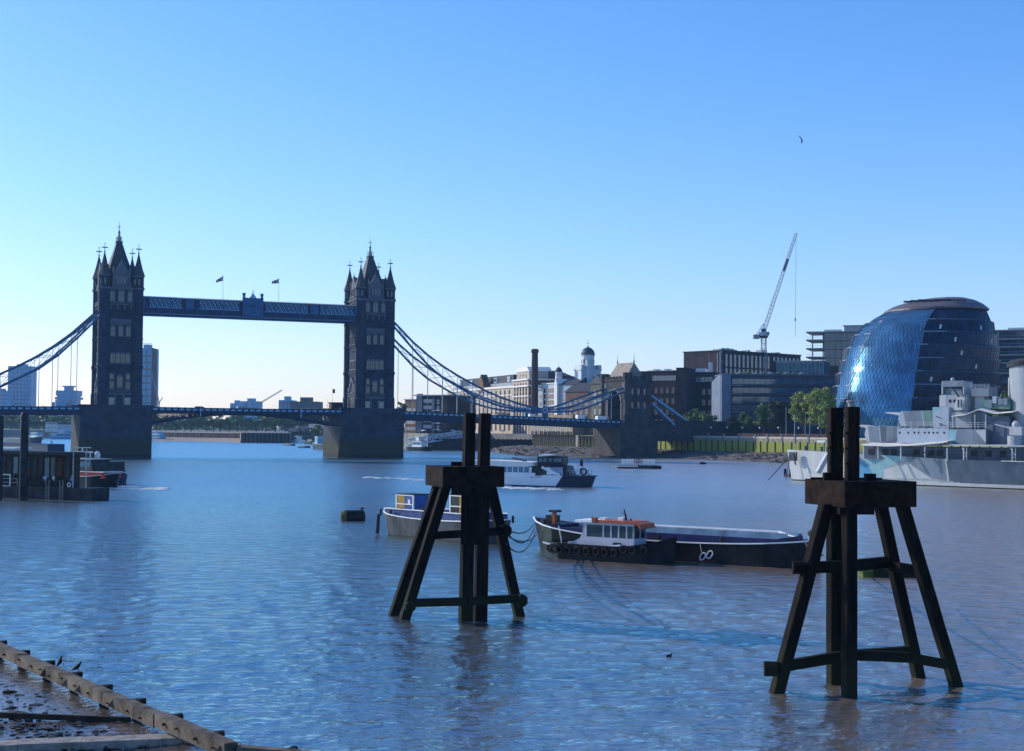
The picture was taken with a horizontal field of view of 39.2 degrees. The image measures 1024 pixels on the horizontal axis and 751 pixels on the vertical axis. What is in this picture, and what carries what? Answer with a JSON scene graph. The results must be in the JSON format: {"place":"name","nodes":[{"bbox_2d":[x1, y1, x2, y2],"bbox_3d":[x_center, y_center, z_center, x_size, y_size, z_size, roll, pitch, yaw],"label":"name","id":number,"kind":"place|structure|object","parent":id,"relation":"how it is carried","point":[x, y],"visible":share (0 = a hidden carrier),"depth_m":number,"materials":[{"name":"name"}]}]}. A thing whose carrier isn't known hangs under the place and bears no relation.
{"place":"outdoors","nodes":[
{"label":"outdoors","id":0,"kind":"place"},
{"bbox_2d":[0,657,206,750],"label":"mud","id":1,"kind":"structure","parent":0,"point":[59,698],"depth_m":46.23,"materials":[{"name":"soil"}]},
{"bbox_2d":[0,712,130,721],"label":"sunken plank","id":2,"kind":"object","parent":1,"relation":"on","point":[60,717],"visible":0.89,"depth_m":44.50,"materials":[{"name":"wood"}]},
{"bbox_2d":[0,733,188,750],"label":"stone kerb","id":3,"kind":"structure","parent":1,"relation":"on","point":[95,743],"depth_m":40.77,"materials":[{"name":"stone"}]},
{"bbox_2d":[0,674,196,750],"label":"stones","id":4,"kind":"object","parent":1,"relation":"on","point":[19,726],"visible":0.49,"depth_m":43.41,"materials":[{"name":"grey stone"}]},
{"bbox_2d":[0,640,237,750],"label":"jetty beam","id":5,"kind":"structure","parent":1,"relation":"on","point":[176,724],"depth_m":44.69,"materials":[{"name":"wood"}]},
{"bbox_2d":[3,427,322,441],"bbox_3d":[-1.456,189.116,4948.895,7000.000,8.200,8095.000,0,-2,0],"label":"bank","id":6,"kind":"structure","parent":0,"point":[16,432],"depth_m":1105.61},
{"bbox_2d":[0,389,12,415],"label":"distant tower","id":7,"kind":"structure","parent":6,"relation":"on","point":[6,398],"depth_m":2550.37,"materials":[{"name":"grey stone"}]},
{"bbox_2d":[3,415,19,429],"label":"tree","id":8,"kind":"object","parent":6,"relation":"on","point":[9,417],"visible":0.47,"depth_m":1145.40,"materials":[{"name":"green plant"}]},
{"bbox_2d":[8,364,36,415],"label":"distant tower","id":9,"kind":"structure","parent":6,"relation":"on","point":[24,390],"depth_m":2600.96,"materials":[{"name":"grey stone"}]},
{"bbox_2d":[15,415,41,429],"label":"tree","id":10,"kind":"object","parent":6,"relation":"on","point":[34,421],"visible":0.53,"depth_m":1136.84,"materials":[{"name":"green plant"}]},
{"bbox_2d":[31,415,59,429],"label":"tree","id":11,"kind":"object","parent":6,"relation":"on","point":[44,418],"visible":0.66,"depth_m":1146.55,"materials":[{"name":"green plant"}]},
{"bbox_2d":[47,415,67,423],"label":"tree","id":12,"kind":"object","parent":6,"relation":"on","point":[55,417],"visible":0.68,"depth_m":1126.64,"materials":[{"name":"green plant"}]},
{"bbox_2d":[45,422,70,431],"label":"battlemented house","id":13,"kind":"structure","parent":6,"relation":"on","point":[52,427],"depth_m":1072.47,"materials":[{"name":"grey concrete"}]},
{"bbox_2d":[55,386,82,417],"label":"distant tower","id":14,"kind":"structure","parent":6,"relation":"on","point":[64,395],"depth_m":2399.69,"materials":[{"name":"grey stone"}]},
{"bbox_2d":[142,343,158,418],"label":"distant tower","id":15,"kind":"structure","parent":6,"relation":"on","point":[150,358],"depth_m":1501.50,"materials":[{"name":"grey stone"}]},
{"bbox_2d":[175,419,189,426],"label":"tree","id":16,"kind":"object","parent":6,"relation":"on","point":[184,423],"visible":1,"depth_m":1030.13,"materials":[{"name":"green plant"}]},
{"bbox_2d":[187,414,198,431],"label":"tree","id":17,"kind":"object","parent":6,"relation":"on","point":[192,422],"visible":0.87,"depth_m":1035.94,"materials":[{"name":"green plant"}]},
{"bbox_2d":[163,431,239,437],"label":"river wall","id":18,"kind":"structure","parent":6,"relation":"on","point":[206,434],"depth_m":970.64,"materials":[{"name":"brick"}]},
{"bbox_2d":[196,417,206,431],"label":"tree","id":19,"kind":"object","parent":6,"relation":"on","point":[199,422],"visible":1,"depth_m":1039.04,"materials":[{"name":"green plant"}]},
{"bbox_2d":[4,414,404,430],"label":"distant wood","id":20,"kind":"object","parent":6,"relation":"on","point":[16,425],"visible":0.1,"depth_m":1310.22,"materials":[{"name":"green plant"}]},
{"bbox_2d":[205,418,219,431],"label":"tree","id":21,"kind":"object","parent":6,"relation":"on","point":[216,423],"visible":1,"depth_m":1038.76,"materials":[{"name":"green plant"}]},
{"bbox_2d":[216,416,229,431],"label":"tree","id":22,"kind":"object","parent":6,"relation":"on","point":[222,422],"visible":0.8,"depth_m":1048.34,"materials":[{"name":"green plant"}]},
{"bbox_2d":[229,415,244,431],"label":"tree","id":23,"kind":"object","parent":6,"relation":"on","point":[237,420],"visible":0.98,"depth_m":1029.76,"materials":[{"name":"green plant"}]},
{"bbox_2d":[239,417,255,431],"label":"tree","id":24,"kind":"object","parent":6,"relation":"on","point":[248,421],"visible":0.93,"depth_m":1033.03,"materials":[{"name":"green plant"}]},
{"bbox_2d":[240,398,262,420],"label":"distant block","id":25,"kind":"structure","parent":6,"relation":"on","point":[250,403],"depth_m":1879.77,"materials":[{"name":"grey stone"}]},
{"bbox_2d":[255,416,274,431],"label":"tree","id":26,"kind":"object","parent":6,"relation":"on","point":[263,420],"visible":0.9,"depth_m":1039.31,"materials":[{"name":"green plant"}]},
{"bbox_2d":[278,396,294,430],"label":"distant block","id":27,"kind":"structure","parent":6,"relation":"on","point":[284,403],"depth_m":1449.80,"materials":[{"name":"grey stone"}]},
{"bbox_2d":[282,419,301,428],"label":"tree","id":28,"kind":"object","parent":6,"relation":"on","point":[287,425],"visible":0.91,"depth_m":1043.48,"materials":[{"name":"green plant"}]},
{"bbox_2d":[299,426,308,433],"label":"waterside house","id":29,"kind":"structure","parent":6,"relation":"on","point":[303,430],"depth_m":989.23,"materials":[{"name":"grey brick"}]},
{"bbox_2d":[290,397,322,427],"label":"distant block","id":30,"kind":"structure","parent":6,"relation":"on","point":[305,403],"depth_m":1299.89,"materials":[{"name":"grey stone"}]},
{"bbox_2d":[308,424,322,435],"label":"tree","id":31,"kind":"object","parent":6,"relation":"on","point":[317,429],"visible":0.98,"depth_m":898.77,"materials":[{"name":"green plant"}]},
{"bbox_2d":[153,437,239,442],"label":"mud","id":32,"kind":"structure","parent":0,"point":[235,440],"depth_m":957.31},
{"bbox_2d":[404,431,593,448],"bbox_3d":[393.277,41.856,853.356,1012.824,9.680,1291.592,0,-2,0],"label":"bank","id":33,"kind":"structure","parent":0,"point":[493,436],"depth_m":666.61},
{"bbox_2d":[403,399,415,432],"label":"apartment building","id":34,"kind":"structure","parent":33,"relation":"on","point":[410,426],"depth_m":708.47,"materials":[{"name":"brown brick"}]},
{"bbox_2d":[413,394,474,432],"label":"apartment building","id":35,"kind":"structure","parent":33,"relation":"on","point":[435,403],"depth_m":695.48,"materials":[{"name":"brick"}]},
{"bbox_2d":[428,438,531,450],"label":"river wall","id":36,"kind":"structure","parent":33,"relation":"on","point":[454,444],"depth_m":658.54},
{"bbox_2d":[406,431,462,445],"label":"truss gangway","id":37,"kind":"object","parent":36,"relation":"on","point":[436,435],"visible":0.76,"depth_m":661.09,"materials":[{"name":"blue paint"}]},
{"bbox_2d":[446,374,516,433],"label":"warehouse","id":38,"kind":"structure","parent":33,"relation":"on","point":[500,385],"depth_m":739.62,"materials":[{"name":"beige brick"}]},
{"bbox_2d":[511,367,554,433],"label":"apartment building","id":39,"kind":"structure","parent":33,"relation":"on","point":[521,386],"depth_m":687.52,"materials":[{"name":"beige brick"}]},
{"bbox_2d":[531,349,538,414],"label":"brick chimney","id":40,"kind":"object","parent":33,"relation":"on","point":[534,383],"visible":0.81,"depth_m":660.20,"materials":[{"name":"brick"}]},
{"bbox_2d":[538,386,542,414],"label":"boarded house","id":41,"kind":"structure","parent":33,"relation":"on","point":[540,396],"depth_m":663.85,"materials":[{"name":"white paint"}]},
{"bbox_2d":[532,431,574,445],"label":"timber wall","id":42,"kind":"structure","parent":33,"relation":"on","point":[550,440],"depth_m":628.33,"materials":[{"name":"wood"}]},
{"bbox_2d":[541,379,566,414],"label":"boarded house","id":43,"kind":"structure","parent":33,"relation":"on","point":[550,394],"depth_m":654.44,"materials":[{"name":"white paint"}]},
{"bbox_2d":[528,415,583,434],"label":"arcade building","id":44,"kind":"structure","parent":33,"relation":"on","point":[578,431],"depth_m":636.99,"materials":[{"name":"beige stone"}]},
{"bbox_2d":[548,370,574,378],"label":"brick building","id":45,"kind":"structure","parent":33,"relation":"on","point":[551,374],"depth_m":684.71,"materials":[{"name":"brick"}]},
{"bbox_2d":[555,367,561,378],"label":"roof cupola","id":46,"kind":"object","parent":45,"relation":"on","point":[558,373],"visible":0.94,"depth_m":675.25,"materials":[{"name":"white paint"}]},
{"bbox_2d":[559,378,586,414],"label":"rendered house","id":47,"kind":"structure","parent":33,"relation":"on","point":[564,386],"depth_m":649.15,"materials":[{"name":"paint"}]},
{"bbox_2d":[565,383,590,434],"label":"brick house","id":48,"kind":"structure","parent":33,"relation":"on","point":[577,390],"depth_m":634.95,"materials":[{"name":"brick"}]},
{"bbox_2d":[578,435,593,446],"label":"timber wall","id":49,"kind":"structure","parent":33,"relation":"on","point":[585,441],"depth_m":597.59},
{"bbox_2d":[574,346,601,382],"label":"domed tower","id":50,"kind":"structure","parent":33,"relation":"on","point":[588,369],"depth_m":649.84,"materials":[{"name":"white stone"}]},
{"bbox_2d":[590,375,609,434],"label":"gabled house","id":51,"kind":"structure","parent":33,"relation":"on","point":[595,383],"depth_m":622.41,"materials":[{"name":"brown brick"}]},
{"bbox_2d":[640,369,675,420],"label":"brick apartment building","id":52,"kind":"structure","parent":33,"relation":"on","point":[664,386],"depth_m":625.96,"materials":[{"name":"brown brick"}]},
{"bbox_2d":[676,367,695,420],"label":"stair tower","id":53,"kind":"structure","parent":33,"relation":"on","point":[685,390],"depth_m":611.65,"materials":[{"name":"concrete"}]},
{"bbox_2d":[683,407,699,420],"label":"tree","id":54,"kind":"object","parent":33,"relation":"on","point":[691,416],"visible":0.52,"depth_m":565.06,"materials":[{"name":"green plant"}]},
{"bbox_2d":[698,411,717,420],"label":"tree","id":55,"kind":"object","parent":33,"relation":"on","point":[703,415],"visible":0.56,"depth_m":558.49,"materials":[{"name":"green plant"}]},
{"bbox_2d":[695,362,721,420],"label":"brick apartment building","id":56,"kind":"structure","parent":33,"relation":"on","point":[704,378],"depth_m":619.29,"materials":[{"name":"brown brick"}]},
{"bbox_2d":[717,348,733,372],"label":"office building","id":57,"kind":"structure","parent":33,"relation":"on","point":[721,361],"depth_m":687.33,"materials":[{"name":"concrete"}]},
{"bbox_2d":[726,415,740,435],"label":"tree","id":58,"kind":"object","parent":33,"relation":"on","point":[733,423],"visible":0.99,"depth_m":541.04,"materials":[{"name":"green plant"}]},
{"bbox_2d":[683,349,801,373],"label":"office building","id":59,"kind":"structure","parent":33,"relation":"on","point":[743,361],"depth_m":703.84,"materials":[{"name":"brick"}]},
{"bbox_2d":[753,232,797,373],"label":"tower crane","id":60,"kind":"object","parent":59,"relation":"on","point":[763,333],"visible":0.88,"depth_m":713.27,"materials":[{"name":"metal"}]},
{"bbox_2d":[737,412,754,432],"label":"tree","id":61,"kind":"object","parent":33,"relation":"on","point":[746,422],"visible":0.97,"depth_m":543.83,"materials":[{"name":"green plant"}]},
{"bbox_2d":[753,403,772,433],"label":"tree","id":62,"kind":"object","parent":33,"relation":"on","point":[762,416],"visible":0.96,"depth_m":530.43,"materials":[{"name":"green plant"}]},
{"bbox_2d":[714,372,834,433],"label":"balcony apartment building","id":63,"kind":"structure","parent":33,"relation":"on","point":[746,392],"depth_m":575.12,"materials":[{"name":"grey stone"}]},
{"bbox_2d":[712,375,719,420],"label":"white wing","id":64,"kind":"structure","parent":63,"relation":"attached to","point":[716,396],"depth_m":584.05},
{"bbox_2d":[710,433,843,437],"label":"promenade railing","id":65,"kind":"object","parent":33,"relation":"on","point":[777,435],"visible":0.38,"depth_m":518.52,"materials":[{"name":"metal"}]},
{"bbox_2d":[766,399,793,433],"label":"tree","id":66,"kind":"object","parent":33,"relation":"on","point":[779,413],"visible":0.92,"depth_m":518.26,"materials":[{"name":"green plant"}]},
{"bbox_2d":[775,360,830,374],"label":"glass pavilion","id":67,"kind":"structure","parent":33,"relation":"on","point":[819,367],"depth_m":616.44,"materials":[{"name":"blue glass"}]},
{"bbox_2d":[789,391,817,433],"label":"tree","id":68,"kind":"object","parent":33,"relation":"on","point":[799,408],"visible":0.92,"depth_m":510.47,"materials":[{"name":"green plant"}]},
{"bbox_2d":[802,387,836,433],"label":"tree","id":69,"kind":"object","parent":33,"relation":"on","point":[823,394],"visible":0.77,"depth_m":499.72,"materials":[{"name":"green plant"}]},
{"bbox_2d":[818,403,829,437],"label":"tree","id":70,"kind":"object","parent":33,"relation":"on","point":[823,418],"visible":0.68,"depth_m":483.87,"materials":[{"name":"green plant"}]},
{"bbox_2d":[658,433,1006,452],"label":"quay wall","id":71,"kind":"structure","parent":33,"relation":"on","point":[739,442],"depth_m":508.33,"materials":[{"name":"concrete"}]},
{"bbox_2d":[806,325,862,374],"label":"terraced apartment building","id":72,"kind":"structure","parent":33,"relation":"on","point":[835,342],"depth_m":652.63,"materials":[{"name":"concrete"}]},
{"bbox_2d":[832,297,1000,437],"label":"rounded glass hall","id":73,"kind":"structure","parent":33,"relation":"on","point":[909,354],"depth_m":491.98,"materials":[{"name":"blue glass"}]},
{"bbox_2d":[1000,391,1012,415],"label":"tree","id":74,"kind":"object","parent":33,"relation":"on","point":[1005,393],"visible":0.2,"depth_m":428.97,"materials":[{"name":"green plant"}]},
{"bbox_2d":[995,327,1023,409],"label":"terraced apartment building","id":75,"kind":"structure","parent":33,"relation":"on","point":[1011,343],"depth_m":588.50,"materials":[{"name":"concrete"}]},
{"bbox_2d":[0,438,1023,750],"bbox_3d":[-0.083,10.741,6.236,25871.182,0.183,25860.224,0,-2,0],"label":"water","id":76,"kind":"structure","parent":0,"point":[244,594],"depth_m":79.79,"materials":[{"name":"liquid"}]},
{"bbox_2d":[0,415,6,499],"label":"mooring pile","id":77,"kind":"object","parent":76,"relation":"in","point":[3,464],"visible":0.92,"depth_m":198.44,"materials":[{"name":"metal"}]},
{"bbox_2d":[4,436,41,442],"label":"lighter","id":78,"kind":"object","parent":76,"relation":"on","point":[12,439],"visible":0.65,"depth_m":712.55,"materials":[{"name":"grey paint"}]},
{"bbox_2d":[19,412,31,500],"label":"mooring pile","id":79,"kind":"object","parent":76,"relation":"in","point":[25,464],"visible":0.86,"depth_m":198.28,"materials":[{"name":"wood"}]},
{"bbox_2d":[3,442,64,451],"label":"river boat","id":80,"kind":"object","parent":76,"relation":"on","point":[47,447],"visible":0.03,"depth_m":390.85,"materials":[{"name":"metal"}]},
{"bbox_2d":[2,447,108,500],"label":"floating pier","id":81,"kind":"structure","parent":76,"relation":"on","point":[49,472],"depth_m":203.50,"materials":[{"name":"metal"}]},
{"bbox_2d":[73,447,99,460],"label":"life raft rack","id":82,"kind":"object","parent":81,"relation":"on","point":[97,455],"visible":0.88,"depth_m":206.71,"materials":[{"name":"white metal"}]},
{"bbox_2d":[50,430,70,438],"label":"river cruiser","id":83,"kind":"object","parent":76,"relation":"on","point":[63,434],"visible":0.62,"depth_m":1038.81,"materials":[{"name":"metal"}]},
{"bbox_2d":[80,458,122,487],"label":"pleasure boat","id":84,"kind":"object","parent":76,"relation":"on","point":[100,473],"visible":0.57,"depth_m":239.79,"materials":[{"name":"black paint"}]},
{"bbox_2d":[110,461,127,484],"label":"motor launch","id":85,"kind":"object","parent":76,"relation":"on","point":[117,465],"visible":0.27,"depth_m":253.69,"materials":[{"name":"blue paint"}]},
{"bbox_2d":[108,486,169,489],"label":"foam","id":86,"kind":"object","parent":76,"relation":"on","point":[143,488],"visible":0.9,"depth_m":237.50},
{"bbox_2d":[152,431,165,440],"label":"river cruiser","id":87,"kind":"object","parent":76,"relation":"on","point":[158,435],"visible":0.68,"depth_m":975.81,"materials":[{"name":"metal"}]},
{"bbox_2d":[241,433,289,442],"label":"river wall","id":88,"kind":"structure","parent":76,"relation":"in","point":[265,437],"depth_m":902.89,"materials":[{"name":"grey stone"}]},
{"bbox_2d":[236,744,310,750],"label":"jetty beam","id":89,"kind":"structure","parent":76,"relation":"in","point":[242,747],"depth_m":38.36,"materials":[{"name":"wood"}]},
{"bbox_2d":[291,436,304,442],"bbox_3d":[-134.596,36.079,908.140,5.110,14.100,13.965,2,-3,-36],"label":"motor boat","id":90,"kind":"object","parent":76,"relation":"on","point":[297,439],"visible":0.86,"depth_m":906.67,"materials":[{"name":"white paint"}]},
{"bbox_2d":[312,436,322,448],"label":"tug boat","id":91,"kind":"object","parent":76,"relation":"on","point":[318,443],"visible":0.52,"depth_m":668.11,"materials":[{"name":"white paint"}]},
{"bbox_2d":[340,507,365,520],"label":"mooring buoy","id":92,"kind":"object","parent":76,"relation":"on","point":[352,515],"visible":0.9,"depth_m":160.54,"materials":[{"name":"black paint"}]},
{"bbox_2d":[362,476,424,480],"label":"foam","id":93,"kind":"object","parent":76,"relation":"on","point":[412,479],"visible":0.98,"depth_m":292.53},
{"bbox_2d":[0,222,793,457],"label":"bascule bridge","id":94,"kind":"structure","parent":76,"relation":"in","point":[113,418],"depth_m":486.79,"materials":[{"name":"stone"}]},
{"bbox_2d":[327,387,342,408],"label":"control cabin","id":95,"kind":"object","parent":94,"relation":"on","point":[335,405],"visible":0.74,"depth_m":502.28,"materials":[{"name":"white metal"}]},
{"bbox_2d":[406,437,431,450],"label":"motor boat","id":96,"kind":"object","parent":76,"relation":"on","point":[419,444],"visible":0.83,"depth_m":640.49,"materials":[{"name":"white paint"}]},
{"bbox_2d":[375,493,513,543],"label":"cargo barge","id":97,"kind":"object","parent":76,"relation":"on","point":[403,518],"visible":0.53,"depth_m":137.71,"materials":[{"name":"white paint"}]},
{"bbox_2d":[388,413,527,621],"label":"mooring dolphin","id":98,"kind":"object","parent":76,"relation":"in","point":[470,482],"visible":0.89,"depth_m":78.17},
{"bbox_2d":[501,486,561,489],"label":"foam","id":99,"kind":"object","parent":76,"relation":"on","point":[530,488],"visible":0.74,"depth_m":249.52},
{"bbox_2d":[475,454,597,486],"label":"passenger catamaran","id":100,"kind":"object","parent":76,"relation":"on","point":[522,472],"visible":0.87,"depth_m":258.60,"materials":[{"name":"white metal"}]},
{"bbox_2d":[542,509,676,563],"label":"tug boat","id":101,"kind":"object","parent":76,"relation":"on","point":[619,539],"visible":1,"depth_m":113.86,"materials":[{"name":"black paint"}]},
{"bbox_2d":[615,456,661,468],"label":"work pontoon","id":102,"kind":"object","parent":76,"relation":"on","point":[629,463],"visible":0.97,"depth_m":380.38,"materials":[{"name":"metal"}]},
{"bbox_2d":[533,509,820,567],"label":"cargo barge","id":103,"kind":"object","parent":76,"relation":"on","point":[754,548],"visible":0.62,"depth_m":113.51,"materials":[{"name":"black paint"}]},
{"bbox_2d":[763,400,962,697],"bbox_3d":[14.457,7.645,58.590,9.412,13.220,3.962,1,-2,-21],"label":"mooring dolphin","id":104,"kind":"object","parent":76,"relation":"in","point":[837,498],"visible":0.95,"depth_m":57.58},
{"bbox_2d":[858,568,915,577],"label":"floating timber","id":105,"kind":"object","parent":76,"relation":"on","point":[883,573],"visible":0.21,"depth_m":103.11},
{"bbox_2d":[768,358,1023,489],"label":"warship","id":106,"kind":"object","parent":76,"relation":"on","point":[910,453],"visible":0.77,"depth_m":273.03,"materials":[{"name":"metal"}]},
{"bbox_2d":[0,0,1023,426],"label":"sky","id":107,"kind":"structure","parent":0,"point":[627,181],"materials":[{"name":"blue"}]},
{"bbox_2d":[492,445,788,462],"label":"foreshore mud","id":108,"kind":"structure","parent":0,"point":[686,454],"depth_m":532.77,"materials":[{"name":"soil"}]},
{"bbox_2d":[490,445,788,463],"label":"foreshore stones","id":109,"kind":"object","parent":108,"relation":"on","point":[677,453],"visible":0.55,"depth_m":526.44,"materials":[{"name":"stone"}]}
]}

